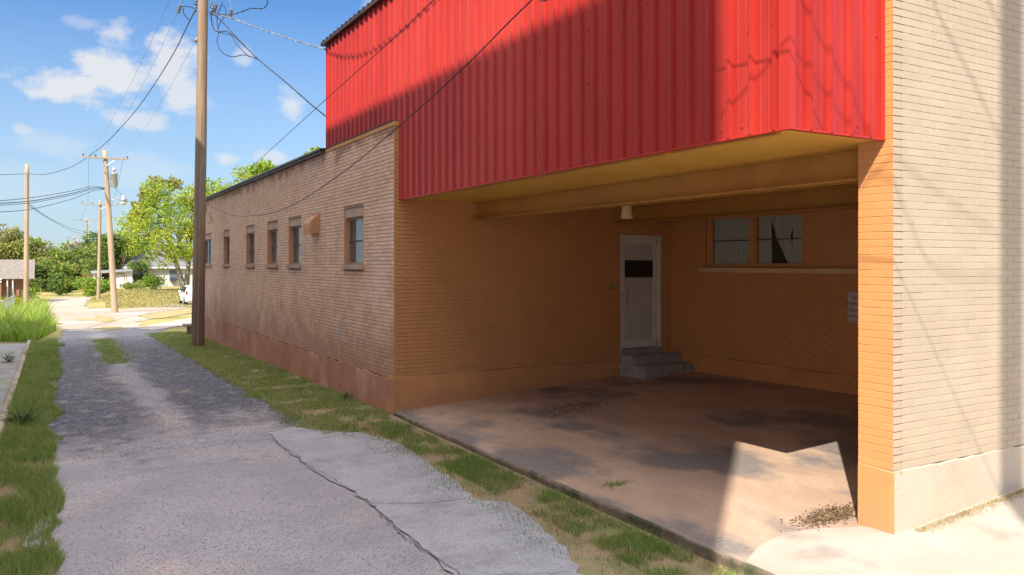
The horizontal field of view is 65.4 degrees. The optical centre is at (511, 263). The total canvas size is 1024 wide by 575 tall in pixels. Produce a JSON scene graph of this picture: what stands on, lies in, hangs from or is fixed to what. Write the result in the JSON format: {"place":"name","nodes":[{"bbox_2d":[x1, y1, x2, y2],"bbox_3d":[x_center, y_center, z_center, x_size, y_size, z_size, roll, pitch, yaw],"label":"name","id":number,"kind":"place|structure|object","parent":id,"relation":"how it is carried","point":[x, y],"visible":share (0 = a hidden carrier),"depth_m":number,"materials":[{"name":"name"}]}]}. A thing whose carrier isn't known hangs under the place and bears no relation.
{"place":"outdoors","nodes":[
{"label":"outdoors","id":0,"kind":"place"},
{"bbox_2d":[46,296,191,331],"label":"road","id":1,"kind":"structure","parent":0,"point":[70,309],"depth_m":51.76,"materials":[{"name":"beige concrete"}]},
{"bbox_2d":[74,318,94,320],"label":"dry grass patch","id":2,"kind":"object","parent":1,"relation":"on","point":[79,319],"visible":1,"depth_m":44.18,"materials":[{"name":"yellow plant"}]},
{"bbox_2d":[96,315,117,321],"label":"dry grass patch","id":3,"kind":"object","parent":1,"relation":"on","point":[104,319],"visible":0.98,"depth_m":43.92,"materials":[{"name":"yellow plant"}]},
{"bbox_2d":[94,326,125,329],"bbox_3d":[-17.816,2.841,35.311,1.358,0.081,3.486,0,0,-30],"label":"dry grass patch","id":4,"kind":"object","parent":1,"relation":"on","point":[109,327],"visible":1,"depth_m":35.50,"materials":[{"name":"yellow plant"}]},
{"bbox_2d":[138,308,191,318],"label":"dry grass patch","id":5,"kind":"object","parent":1,"relation":"on","point":[165,314],"visible":0.79,"depth_m":51.38,"materials":[{"name":"yellow plant"}]},
{"bbox_2d":[178,285,191,304],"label":"parked car","id":6,"kind":"object","parent":1,"relation":"on","point":[185,295],"visible":0.52,"depth_m":72.45,"materials":[{"name":"white paint"}]},
{"bbox_2d":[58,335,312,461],"bbox_3d":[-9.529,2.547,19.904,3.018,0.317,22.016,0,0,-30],"label":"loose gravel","id":7,"kind":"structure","parent":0,"point":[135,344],"depth_m":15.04,"materials":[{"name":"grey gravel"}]},
{"bbox_2d":[0,0,371,259],"label":"sky","id":8,"kind":"structure","parent":0,"point":[67,67],"materials":[{"name":"blue"}]},
{"bbox_2d":[0,286,764,574],"bbox_3d":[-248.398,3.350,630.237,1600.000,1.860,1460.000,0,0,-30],"label":"ground","id":9,"kind":"structure","parent":0,"point":[57,333],"depth_m":34.09,"materials":[{"name":"soil"}]},
{"bbox_2d":[0,294,14,310],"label":"chain fence","id":10,"kind":"object","parent":9,"relation":"on","point":[9,300],"visible":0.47,"depth_m":44.40,"materials":[{"name":"grey metal"}]},
{"bbox_2d":[0,223,23,259],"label":"tree","id":11,"kind":"object","parent":9,"relation":"on","point":[5,250],"visible":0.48,"depth_m":144.51,"materials":[{"name":"green plant"}]},
{"bbox_2d":[0,343,25,413],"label":"concrete pad","id":12,"kind":"object","parent":9,"relation":"on","point":[8,370],"visible":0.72,"depth_m":19.76,"materials":[{"name":"grey concrete"}]},
{"bbox_2d":[0,352,15,361],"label":"weed","id":13,"kind":"object","parent":12,"relation":"on","point":[10,359],"visible":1,"depth_m":20.73,"materials":[{"name":"green plant"}]},
{"bbox_2d":[0,340,30,433],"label":"kerb","id":14,"kind":"structure","parent":9,"relation":"on","point":[19,368],"depth_m":15.82,"materials":[{"name":"grey concrete"}]},
{"bbox_2d":[7,295,23,304],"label":"bush","id":15,"kind":"object","parent":9,"relation":"on","point":[19,299],"visible":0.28,"depth_m":61.87,"materials":[{"name":"yellow plant"}]},
{"bbox_2d":[0,260,35,302],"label":"brick house","id":16,"kind":"structure","parent":9,"relation":"on","point":[11,277],"depth_m":87.03,"materials":[{"name":"beige"}]},
{"bbox_2d":[0,224,43,258],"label":"tree","id":17,"kind":"object","parent":9,"relation":"on","point":[10,237],"visible":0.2,"depth_m":148.93,"materials":[{"name":"green plant"}]},
{"bbox_2d":[0,404,47,423],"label":"weed","id":18,"kind":"object","parent":9,"relation":"on","point":[16,416],"visible":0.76,"depth_m":12.13,"materials":[{"name":"green plant"}]},
{"bbox_2d":[1,234,47,282],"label":"tree","id":19,"kind":"object","parent":9,"relation":"on","point":[37,258],"visible":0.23,"depth_m":146.19,"materials":[{"name":"green plant"}]},
{"bbox_2d":[23,164,28,302],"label":"utility pole","id":20,"kind":"object","parent":9,"relation":"on","point":[26,257],"visible":0.91,"depth_m":63.76,"materials":[{"name":"brown wood"}]},
{"bbox_2d":[20,283,41,299],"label":"bush","id":21,"kind":"object","parent":9,"relation":"on","point":[33,293],"visible":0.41,"depth_m":87.58,"materials":[{"name":"green plant"}]},
{"bbox_2d":[0,294,63,341],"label":"tall weeds","id":22,"kind":"object","parent":9,"relation":"on","point":[20,335],"visible":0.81,"depth_m":31.50,"materials":[{"name":"green plant"}]},
{"bbox_2d":[0,337,72,574],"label":"grass","id":23,"kind":"structure","parent":9,"relation":"on","point":[37,389],"depth_m":9.10,"materials":[{"name":"green plant"}]},
{"bbox_2d":[11,240,62,261],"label":"tree","id":24,"kind":"object","parent":9,"relation":"on","point":[42,248],"visible":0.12,"depth_m":158.14,"materials":[{"name":"green plant"}]},
{"bbox_2d":[30,263,53,291],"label":"tree","id":25,"kind":"object","parent":9,"relation":"on","point":[42,276],"visible":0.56,"depth_m":119.71,"materials":[{"name":"green plant"}]},
{"bbox_2d":[34,254,73,290],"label":"tree","id":26,"kind":"object","parent":9,"relation":"on","point":[55,265],"visible":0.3,"depth_m":124.47,"materials":[{"name":"green plant"}]},
{"bbox_2d":[46,275,72,295],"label":"bush","id":27,"kind":"object","parent":9,"relation":"on","point":[59,286],"visible":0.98,"depth_m":107.66,"materials":[{"name":"green plant"}]},
{"bbox_2d":[47,272,75,292],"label":"tree","id":28,"kind":"object","parent":9,"relation":"on","point":[60,275],"visible":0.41,"depth_m":117.36,"materials":[{"name":"green plant"}]},
{"bbox_2d":[45,246,80,263],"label":"tree","id":29,"kind":"object","parent":9,"relation":"on","point":[58,255],"visible":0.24,"depth_m":156.64,"materials":[{"name":"green plant"}]},
{"bbox_2d":[60,262,80,290],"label":"tree","id":30,"kind":"object","parent":9,"relation":"on","point":[72,273],"visible":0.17,"depth_m":127.99,"materials":[{"name":"green plant"}]},
{"bbox_2d":[66,237,82,251],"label":"utility pole","id":31,"kind":"object","parent":9,"relation":"on","point":[78,243],"visible":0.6,"depth_m":164.85,"materials":[{"name":"grey wood"}]},
{"bbox_2d":[58,239,95,257],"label":"tree","id":32,"kind":"object","parent":9,"relation":"on","point":[65,246],"visible":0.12,"depth_m":172.52,"materials":[{"name":"green plant"}]},
{"bbox_2d":[74,218,90,259],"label":"utility pole","id":33,"kind":"object","parent":9,"relation":"on","point":[86,229],"visible":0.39,"depth_m":149.84,"materials":[{"name":"brown wood"}]},
{"bbox_2d":[74,258,103,287],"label":"tree","id":34,"kind":"object","parent":9,"relation":"on","point":[86,266],"visible":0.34,"depth_m":128.61,"materials":[{"name":"green plant"}]},
{"bbox_2d":[69,276,109,296],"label":"bush","id":35,"kind":"object","parent":9,"relation":"on","point":[88,284],"visible":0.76,"depth_m":99.44,"materials":[{"name":"green plant"}]},
{"bbox_2d":[64,230,118,278],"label":"tree","id":36,"kind":"object","parent":9,"relation":"on","point":[73,255],"visible":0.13,"depth_m":137.32,"materials":[{"name":"green plant"}]},
{"bbox_2d":[81,200,118,299],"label":"utility pole","id":37,"kind":"object","parent":9,"relation":"on","point":[100,204],"visible":0.94,"depth_m":89.58,"materials":[{"name":"brown wood"}]},
{"bbox_2d":[89,240,118,269],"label":"tree","id":38,"kind":"object","parent":9,"relation":"on","point":[93,247],"visible":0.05,"depth_m":132.89,"materials":[{"name":"green plant"}]},
{"bbox_2d":[82,150,127,312],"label":"utility pole","id":39,"kind":"object","parent":9,"relation":"on","point":[113,182],"visible":0.98,"depth_m":54.99,"materials":[{"name":"brown wood"}]},
{"bbox_2d":[6,189,92,204],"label":"overhead cable","id":40,"kind":"object","parent":39,"relation":"attached to","point":[46,200],"visible":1,"depth_m":43.54,"materials":[{"name":"grey plastic"}]},
{"bbox_2d":[0,186,102,200],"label":"overhead cable","id":41,"kind":"object","parent":39,"relation":"attached to","point":[47,195],"visible":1,"depth_m":43.62,"materials":[{"name":"grey plastic"}]},
{"bbox_2d":[0,187,104,203],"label":"overhead cable","id":42,"kind":"object","parent":39,"relation":"attached to","point":[50,197],"visible":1,"depth_m":43.91,"materials":[{"name":"grey plastic"}]},
{"bbox_2d":[3,189,104,211],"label":"overhead cable","id":43,"kind":"object","parent":39,"relation":"attached to","point":[51,204],"visible":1,"depth_m":44.00,"materials":[{"name":"grey plastic"}]},
{"bbox_2d":[104,1,182,149],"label":"conductor","id":44,"kind":"object","parent":39,"relation":"attached to","point":[149,71],"visible":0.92,"depth_m":35.08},
{"bbox_2d":[117,212,193,237],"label":"overhead wire","id":45,"kind":"object","parent":39,"relation":"attached to","point":[159,227],"visible":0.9,"depth_m":45.91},
{"bbox_2d":[82,269,132,291],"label":"house","id":46,"kind":"structure","parent":9,"relation":"on","point":[123,275],"depth_m":105.71,"materials":[{"name":"white paint"}]},
{"bbox_2d":[43,289,191,307],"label":"lawn grass","id":47,"kind":"structure","parent":9,"relation":"on","point":[145,298],"depth_m":82.50,"materials":[{"name":"yellow plant"}]},
{"bbox_2d":[83,233,152,282],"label":"cedar tree","id":48,"kind":"object","parent":9,"relation":"on","point":[121,240],"visible":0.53,"depth_m":110.30,"materials":[{"name":"green plant"}]},
{"bbox_2d":[114,245,143,261],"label":"tree","id":49,"kind":"object","parent":9,"relation":"on","point":[130,258],"visible":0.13,"depth_m":133.79,"materials":[{"name":"green plant"}]},
{"bbox_2d":[117,279,144,288],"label":"bush","id":50,"kind":"object","parent":9,"relation":"on","point":[129,285],"visible":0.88,"depth_m":99.11,"materials":[{"name":"green plant"}]},
{"bbox_2d":[140,272,166,289],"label":"bush","id":51,"kind":"object","parent":9,"relation":"on","point":[149,283],"visible":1,"depth_m":97.94,"materials":[{"name":"green plant"}]},
{"bbox_2d":[127,174,183,249],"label":"tree","id":52,"kind":"object","parent":9,"relation":"on","point":[176,182],"visible":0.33,"depth_m":115.68,"materials":[{"name":"green plant"}]},
{"bbox_2d":[123,250,192,285],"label":"white house","id":53,"kind":"structure","parent":9,"relation":"on","point":[170,274],"depth_m":112.42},
{"bbox_2d":[137,270,147,279],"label":"window","id":54,"kind":"structure","parent":53,"relation":"in","point":[138,271],"depth_m":110.69,"materials":[{"name":"black glass"}]},
{"bbox_2d":[169,269,178,280],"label":"window","id":55,"kind":"structure","parent":53,"relation":"in","point":[172,272],"depth_m":112.71,"materials":[{"name":"white glass"}]},
{"bbox_2d":[137,317,190,329],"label":"concrete drive","id":56,"kind":"structure","parent":9,"relation":"on","point":[180,322],"depth_m":37.28,"materials":[{"name":"white concrete"}]},
{"bbox_2d":[112,177,225,290],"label":"tree","id":57,"kind":"object","parent":9,"relation":"on","point":[169,248],"visible":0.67,"depth_m":93.44,"materials":[{"name":"green plant"}]},
{"bbox_2d":[176,0,233,346],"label":"utility pole","id":58,"kind":"object","parent":9,"relation":"on","point":[198,300],"visible":0.95,"depth_m":24.69,"materials":[{"name":"brown wood"}]},
{"bbox_2d":[28,12,194,174],"bbox_3d":[-23.251,-7.745,45.071,2.605,1.399,48.318,0,0,-37],"label":"service cable","id":59,"kind":"object","parent":58,"relation":"attached to","point":[141,102],"visible":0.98,"depth_m":39.54,"materials":[{"name":"grey plastic"}]},
{"bbox_2d":[90,0,169,153],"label":"conductor","id":60,"kind":"object","parent":58,"relation":"attached to","point":[139,65],"visible":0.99,"depth_m":32.01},
{"bbox_2d":[124,13,209,155],"bbox_3d":[-17.818,-8.243,40.016,0.012,1.754,35.215,0,0,-31],"label":"conductor","id":61,"kind":"object","parent":58,"relation":"attached to","point":[171,84],"visible":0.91,"depth_m":35.08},
{"bbox_2d":[218,5,249,57],"bbox_3d":[-8.182,-6.922,23.669,0.229,2.315,3.201,0,0,-35],"label":"jumper loop","id":62,"kind":"object","parent":58,"relation":"attached to","point":[230,35],"visible":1,"depth_m":24.00,"materials":[{"name":"grey rubber"}]},
{"bbox_2d":[217,2,257,59],"bbox_3d":[-8.007,-6.830,23.222,0.224,2.673,4.165,0,0,-34],"label":"jumper loop","id":63,"kind":"object","parent":58,"relation":"attached to","point":[218,35],"visible":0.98,"depth_m":24.47,"materials":[{"name":"grey"}]},
{"bbox_2d":[216,0,267,14],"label":"twisted cable","id":64,"kind":"object","parent":58,"relation":"attached to","point":[246,9],"visible":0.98,"depth_m":23.80,"materials":[{"name":"grey plastic"}]},
{"bbox_2d":[208,12,325,49],"bbox_3d":[-6.271,-6.085,20.730,0.863,3.543,10.501,0,0,-33],"label":"twisted cable","id":65,"kind":"object","parent":58,"relation":"attached to","point":[271,32],"visible":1,"depth_m":21.86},
{"bbox_2d":[211,14,325,116],"bbox_3d":[-6.381,-5.343,20.512,0.360,4.914,10.652,0,0,-33],"label":"service cable","id":66,"kind":"object","parent":58,"relation":"attached to","point":[272,70],"visible":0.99,"depth_m":20.29,"materials":[{"name":"grey plastic"}]},
{"bbox_2d":[210,13,244,46],"bbox_3d":[-8.492,-7.021,23.956,0.168,1.597,2.671,0,0,-41],"label":"jumper loop","id":67,"kind":"object","parent":66,"relation":"attached to","point":[223,31],"visible":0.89,"depth_m":24.52,"materials":[{"name":"grey rubber"}]},
{"bbox_2d":[211,165,252,193],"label":"tree","id":68,"kind":"object","parent":9,"relation":"on","point":[242,177],"visible":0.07,"depth_m":61.81,"materials":[{"name":"green plant"}]},
{"bbox_2d":[22,326,453,574],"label":"alley","id":69,"kind":"structure","parent":9,"relation":"on","point":[225,499],"depth_m":8.43,"materials":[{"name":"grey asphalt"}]},
{"bbox_2d":[84,338,138,364],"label":"grass","id":70,"kind":"structure","parent":69,"relation":"on","point":[106,352],"depth_m":23.27,"materials":[{"name":"green plant"}]},
{"bbox_2d":[273,437,460,574],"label":"pavement crack","id":71,"kind":"object","parent":69,"relation":"on","point":[398,530],"visible":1,"depth_m":7.48,"materials":[{"name":"black asphalt"}]},
{"bbox_2d":[268,427,582,574],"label":"asphalt patch","id":72,"kind":"object","parent":69,"relation":"on","point":[462,535],"visible":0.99,"depth_m":7.80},
{"bbox_2d":[458,571,566,574],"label":"pavement crack","id":73,"kind":"object","parent":72,"relation":"on","point":[536,573],"visible":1,"depth_m":6.15,"materials":[{"name":"black asphalt"}]},
{"bbox_2d":[246,157,276,177],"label":"tree","id":74,"kind":"object","parent":9,"relation":"on","point":[261,166],"visible":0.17,"depth_m":59.52,"materials":[{"name":"green plant"}]},
{"bbox_2d":[304,146,318,154],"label":"tree","id":75,"kind":"object","parent":9,"relation":"on","point":[311,150],"depth_m":47.60,"materials":[{"name":"green plant"}]},
{"bbox_2d":[393,412,772,574],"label":"slab edge","id":76,"kind":"object","parent":9,"relation":"on","point":[712,555],"visible":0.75,"depth_m":7.47,"materials":[{"name":"concrete"}]},
{"bbox_2d":[205,0,1023,534],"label":"brick building","id":77,"kind":"structure","parent":9,"relation":"on","point":[781,178],"depth_m":10.14,"materials":[{"name":"brick"}]},
{"bbox_2d":[205,234,211,266],"bbox_3d":[-10.632,-0.451,27.940,0.255,1.113,2.182,0,0,-30],"label":"window","id":78,"kind":"structure","parent":77,"relation":"in","point":[208,247],"depth_m":27.97,"materials":[{"name":"brown glass"}]},
{"bbox_2d":[222,231,229,266],"bbox_3d":[-8.773,-0.452,24.720,0.255,1.114,1.047,0,0,-30],"label":"window","id":79,"kind":"structure","parent":77,"relation":"in","point":[227,233],"depth_m":25.11,"materials":[{"name":"brown glass"}]},
{"bbox_2d":[244,226,254,267],"bbox_3d":[-7.070,-0.452,21.771,0.255,1.114,1.119,0,0,-30],"label":"window","id":80,"kind":"structure","parent":77,"relation":"in","point":[250,235],"depth_m":22.18,"materials":[{"name":"brown glass"}]},
{"bbox_2d":[265,222,277,267],"bbox_3d":[-5.802,-0.452,19.574,0.255,1.114,1.153,0,0,-30],"label":"window","id":81,"kind":"structure","parent":77,"relation":"in","point":[272,228],"depth_m":19.95,"materials":[{"name":"brown glass"}]},
{"bbox_2d":[286,218,301,268],"bbox_3d":[-4.775,-0.452,17.796,0.255,1.114,1.120,0,0,-30],"label":"window","id":82,"kind":"structure","parent":77,"relation":"in","point":[294,224],"depth_m":18.15,"materials":[{"name":"brown glass"}]},
{"bbox_2d":[231,0,433,184],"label":"overhead wire","id":83,"kind":"object","parent":77,"relation":"attached to","point":[348,78],"visible":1,"depth_m":12.60,"materials":[{"name":"grey"}]},
{"bbox_2d":[341,206,363,269],"bbox_3d":[-2.782,-0.452,14.343,0.255,1.114,1.130,0,0,-30],"label":"window","id":84,"kind":"structure","parent":77,"relation":"in","point":[353,217],"depth_m":14.58,"materials":[{"name":"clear glass"}]},
{"bbox_2d":[621,205,632,218],"bbox_3d":[1.727,-0.850,12.000,0.184,0.338,0.184,0,0,-30],"label":"ceiling light","id":85,"kind":"object","parent":77,"relation":"hanging from","point":[626,212],"visible":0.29,"depth_m":11.94,"materials":[{"name":"beige"}]},
{"bbox_2d":[620,222,661,363],"bbox_3d":[2.395,0.550,15.201,0.994,2.700,0.266,0,0,-30],"label":"door","id":86,"kind":"structure","parent":77,"relation":"in","point":[640,256],"depth_m":15.16,"materials":[{"name":"metal"}]},
{"bbox_2d":[707,212,804,267],"bbox_3d":[4.182,-0.390,13.736,0.080,0.920,2.270,0,0,-30],"label":"window","id":87,"kind":"structure","parent":77,"relation":"in","point":[769,240],"depth_m":13.68,"materials":[{"name":"grey glass"}]},
{"bbox_2d":[847,292,857,322],"bbox_3d":[5.132,0.652,11.889,0.004,0.455,0.318,0,0,-30],"label":"parking sign","id":88,"kind":"object","parent":77,"relation":"attached to","point":[852,306],"visible":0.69,"depth_m":11.95,"materials":[{"name":"white metal"}]},
{"bbox_2d":[147,333,742,574],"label":"verge soil","id":89,"kind":"structure","parent":0,"point":[587,565],"depth_m":7.93,"materials":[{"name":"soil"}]},
{"bbox_2d":[182,323,190,334],"bbox_3d":[-11.865,2.483,30.384,1.250,0.440,0.450,0,0,-30],"label":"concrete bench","id":90,"kind":"object","parent":89,"relation":"on","point":[188,325],"visible":0.37,"depth_m":30.07,"materials":[{"name":"grey concrete"}]},
{"bbox_2d":[336,387,349,397],"bbox_3d":[-3.019,2.337,14.322,0.412,0.220,0.364,0,0,-30],"label":"weed","id":91,"kind":"object","parent":89,"relation":"on","point":[345,393],"visible":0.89,"depth_m":14.35,"materials":[{"name":"green plant"}]},
{"bbox_2d":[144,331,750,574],"bbox_3d":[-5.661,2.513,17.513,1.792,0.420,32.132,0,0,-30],"label":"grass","id":92,"kind":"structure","parent":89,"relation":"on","point":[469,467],"depth_m":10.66,"materials":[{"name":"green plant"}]},
{"bbox_2d":[396,371,862,574],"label":"pavement","id":93,"kind":"structure","parent":0,"point":[794,468],"depth_m":9.63,"materials":[{"name":"concrete"}]},
{"bbox_2d":[506,394,638,420],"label":"leaf litter","id":94,"kind":"object","parent":93,"relation":"on","point":[570,408],"visible":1,"depth_m":12.19,"materials":[{"name":"brown plant"}]},
{"bbox_2d":[595,479,631,488],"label":"grass","id":95,"kind":"structure","parent":93,"relation":"on","point":[610,484],"depth_m":8.19,"materials":[{"name":"green plant"}]},
{"bbox_2d":[622,352,692,378],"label":"entrance steps","id":96,"kind":"structure","parent":93,"relation":"on","point":[648,365],"depth_m":14.70,"materials":[{"name":"concrete"}]},
{"bbox_2d":[441,382,1004,537],"bbox_3d":[2.569,2.132,10.143,5.000,0.399,7.985,0,0,-30],"label":"scattered grit","id":97,"kind":"object","parent":93,"relation":"on","point":[690,447],"visible":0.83,"depth_m":9.94,"materials":[{"name":"gravel"}]},
{"bbox_2d":[725,410,845,430],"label":"leaf litter","id":98,"kind":"object","parent":93,"relation":"on","point":[782,419],"visible":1,"depth_m":10.58,"materials":[{"name":"brown plant"}]},
{"bbox_2d":[780,500,857,530],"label":"leaf litter","id":99,"kind":"object","parent":93,"relation":"on","point":[832,512],"visible":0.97,"depth_m":6.94,"materials":[{"name":"brown plant"}]},
{"bbox_2d":[746,486,1023,574],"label":"pavement","id":100,"kind":"structure","parent":0,"point":[990,541],"depth_m":6.19,"materials":[{"name":"concrete"}]},
{"bbox_2d":[913,487,1023,534],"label":"dry straw","id":101,"kind":"object","parent":100,"relation":"on","point":[964,511],"visible":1,"depth_m":6.83,"materials":[{"name":"beige plant"}]},
{"bbox_3d":[1.930,-4.775,-0.544,0.276,15.050,0.280,0,0,-30],"label":"utility pole","id":102,"kind":"object","parent":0,"visible":0},
{"bbox_2d":[206,0,546,216],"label":"droop cable","id":103,"kind":"object","parent":102,"relation":"attached to","point":[416,110],"visible":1,"depth_m":8.75,"materials":[{"name":"grey plastic"}]}
]}

